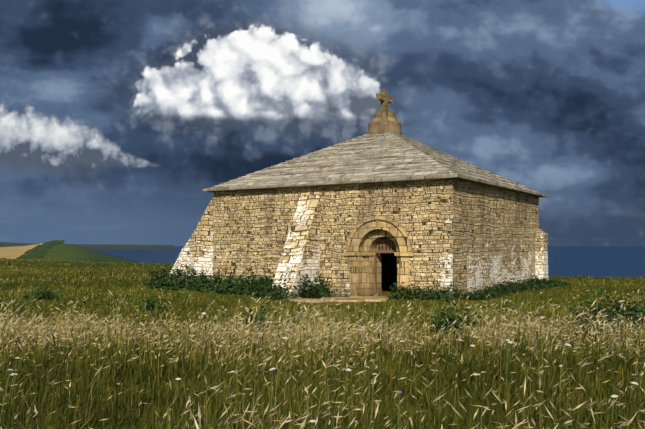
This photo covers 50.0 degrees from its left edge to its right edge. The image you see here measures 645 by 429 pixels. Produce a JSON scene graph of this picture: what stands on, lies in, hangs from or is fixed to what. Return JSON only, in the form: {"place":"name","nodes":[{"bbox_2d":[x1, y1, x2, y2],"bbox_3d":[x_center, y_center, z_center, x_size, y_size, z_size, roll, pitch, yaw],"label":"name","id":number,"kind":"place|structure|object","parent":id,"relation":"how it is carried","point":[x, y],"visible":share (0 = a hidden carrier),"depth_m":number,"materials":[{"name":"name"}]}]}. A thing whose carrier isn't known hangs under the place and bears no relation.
{"place":"outdoors","nodes":[
{"label":"outdoors","id":0,"kind":"place"},
{"bbox_2d":[0,243,137,262],"bbox_3d":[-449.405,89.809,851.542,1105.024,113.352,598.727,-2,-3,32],"label":"hill","id":1,"kind":"structure","parent":0,"point":[63,251],"depth_m":610.45,"materials":[{"name":"green plant"}]},
{"bbox_2d":[16,240,64,259],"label":"hill hedge","id":2,"kind":"object","parent":1,"relation":"on","point":[38,251],"visible":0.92,"depth_m":578.88,"materials":[{"name":"green plant"}]},
{"bbox_2d":[0,242,172,249],"bbox_3d":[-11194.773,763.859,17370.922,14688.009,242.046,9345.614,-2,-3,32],"label":"headland","id":3,"kind":"structure","parent":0,"point":[112,246],"depth_m":15862.39,"materials":[{"name":"green plant"}]},
{"bbox_2d":[0,257,644,428],"bbox_3d":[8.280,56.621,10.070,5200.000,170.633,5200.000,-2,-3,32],"label":"ground","id":4,"kind":"structure","parent":0,"point":[386,291],"depth_m":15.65,"materials":[{"name":"green plant"}]},
{"bbox_2d":[170,198,213,279],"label":"corner buttress","id":5,"kind":"structure","parent":4,"relation":"on","point":[197,250],"depth_m":21.54,"materials":[{"name":"beige stone"}]},
{"bbox_2d":[271,196,319,298],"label":"buttress","id":6,"kind":"structure","parent":4,"relation":"on","point":[300,257],"depth_m":18.80,"materials":[{"name":"beige stone"}]},
{"bbox_2d":[0,309,637,428],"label":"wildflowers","id":7,"kind":"object","parent":4,"relation":"on","point":[348,369],"visible":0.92,"depth_m":5.65,"materials":[{"name":"green plant"}]},
{"bbox_2d":[20,261,644,339],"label":"bushes","id":8,"kind":"object","parent":4,"relation":"on","point":[262,287],"visible":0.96,"depth_m":17.69,"materials":[{"name":"green plant"}]},
{"bbox_2d":[290,296,388,301],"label":"path flagstones","id":9,"kind":"object","parent":4,"relation":"on","point":[362,298],"visible":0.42,"depth_m":17.10,"materials":[{"name":"stone"}]},
{"bbox_2d":[535,229,547,282],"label":"buttress","id":10,"kind":"structure","parent":4,"relation":"on","point":[541,248],"depth_m":23.20,"materials":[{"name":"beige stone"}]},
{"bbox_2d":[0,0,644,245],"label":"sky","id":11,"kind":"structure","parent":0,"point":[116,116],"materials":[{"name":"blue"}]},
{"bbox_2d":[213,179,466,297],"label":"front wall","id":12,"kind":"structure","parent":0,"point":[251,228],"depth_m":18.78,"materials":[{"name":"beige stone"}]},
{"bbox_2d":[344,252,374,255],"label":"impost block","id":13,"kind":"structure","parent":12,"relation":"attached to","point":[358,253],"depth_m":18.56,"materials":[{"name":"stone"}]},
{"bbox_2d":[202,132,547,196],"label":"roof","id":14,"kind":"structure","parent":12,"relation":"on","point":[383,157],"depth_m":20.10,"materials":[{"name":"grey stone"}]},
{"bbox_2d":[368,112,401,134],"bbox_3d":[2.028,-2.871,22.643,1.138,0.851,1.142,-2,-3,32],"label":"cross pedestal","id":15,"kind":"object","parent":14,"relation":"on","point":[381,122],"visible":0.81,"depth_m":22.24,"materials":[{"name":"brown stone"}]},
{"bbox_2d":[376,89,392,111],"bbox_3d":[2.029,-3.665,22.680,0.176,0.855,0.760,-2,-3,37],"label":"stone cross","id":16,"kind":"object","parent":15,"relation":"on","point":[383,97],"visible":0.94,"depth_m":22.59,"materials":[{"name":"brown stone"}]},
{"bbox_2d":[346,216,411,252],"bbox_3d":[1.477,0.514,18.200,1.920,0.960,0.125,-2,-3,32],"label":"hood mould","id":17,"kind":"object","parent":12,"relation":"attached to","point":[390,220],"visible":0.88,"depth_m":18.10,"materials":[{"name":"beige stone"}]},
{"bbox_2d":[350,220,408,295],"bbox_3d":[1.734,1.430,18.562,1.735,2.571,0.976,-2,-3,32],"label":"outer door arch","id":18,"kind":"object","parent":12,"relation":"in","point":[364,232],"visible":0.46,"depth_m":18.45,"materials":[{"name":"beige stone"}]},
{"bbox_2d":[363,229,399,295],"bbox_3d":[1.798,1.555,18.655,1.248,2.323,0.730,-2,-3,32],"label":"inner door arch","id":19,"kind":"structure","parent":12,"relation":"in","point":[372,239],"depth_m":18.63,"materials":[{"name":"beige stone"}]},
{"bbox_2d":[374,237,396,295],"bbox_3d":[1.771,1.484,18.619,0.840,1.760,0.070,-2,-3,32],"label":"door frame","id":20,"kind":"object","parent":12,"relation":"in","point":[384,245],"visible":0.6,"depth_m":18.73,"materials":[{"name":"brown wood"}]},
{"bbox_2d":[394,252,413,255],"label":"impost block","id":21,"kind":"structure","parent":12,"relation":"attached to","point":[402,254],"depth_m":17.73,"materials":[{"name":"stone"}]},
{"bbox_2d":[91,246,644,277],"bbox_3d":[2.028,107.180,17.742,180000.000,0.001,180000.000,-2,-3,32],"label":"sea","id":22,"kind":"structure","parent":0,"point":[601,261],"depth_m":5584.34,"materials":[{"name":"liquid"}]},
{"bbox_2d":[381,238,396,281],"bbox_3d":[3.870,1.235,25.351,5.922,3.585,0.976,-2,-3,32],"label":"dark doorway opening","id":23,"kind":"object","parent":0,"point":[388,267],"depth_m":25.66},
{"bbox_2d":[466,182,538,293],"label":"chapel wall","id":24,"kind":"structure","parent":0,"point":[502,225],"depth_m":20.08,"materials":[{"name":"beige stone"}]}
]}

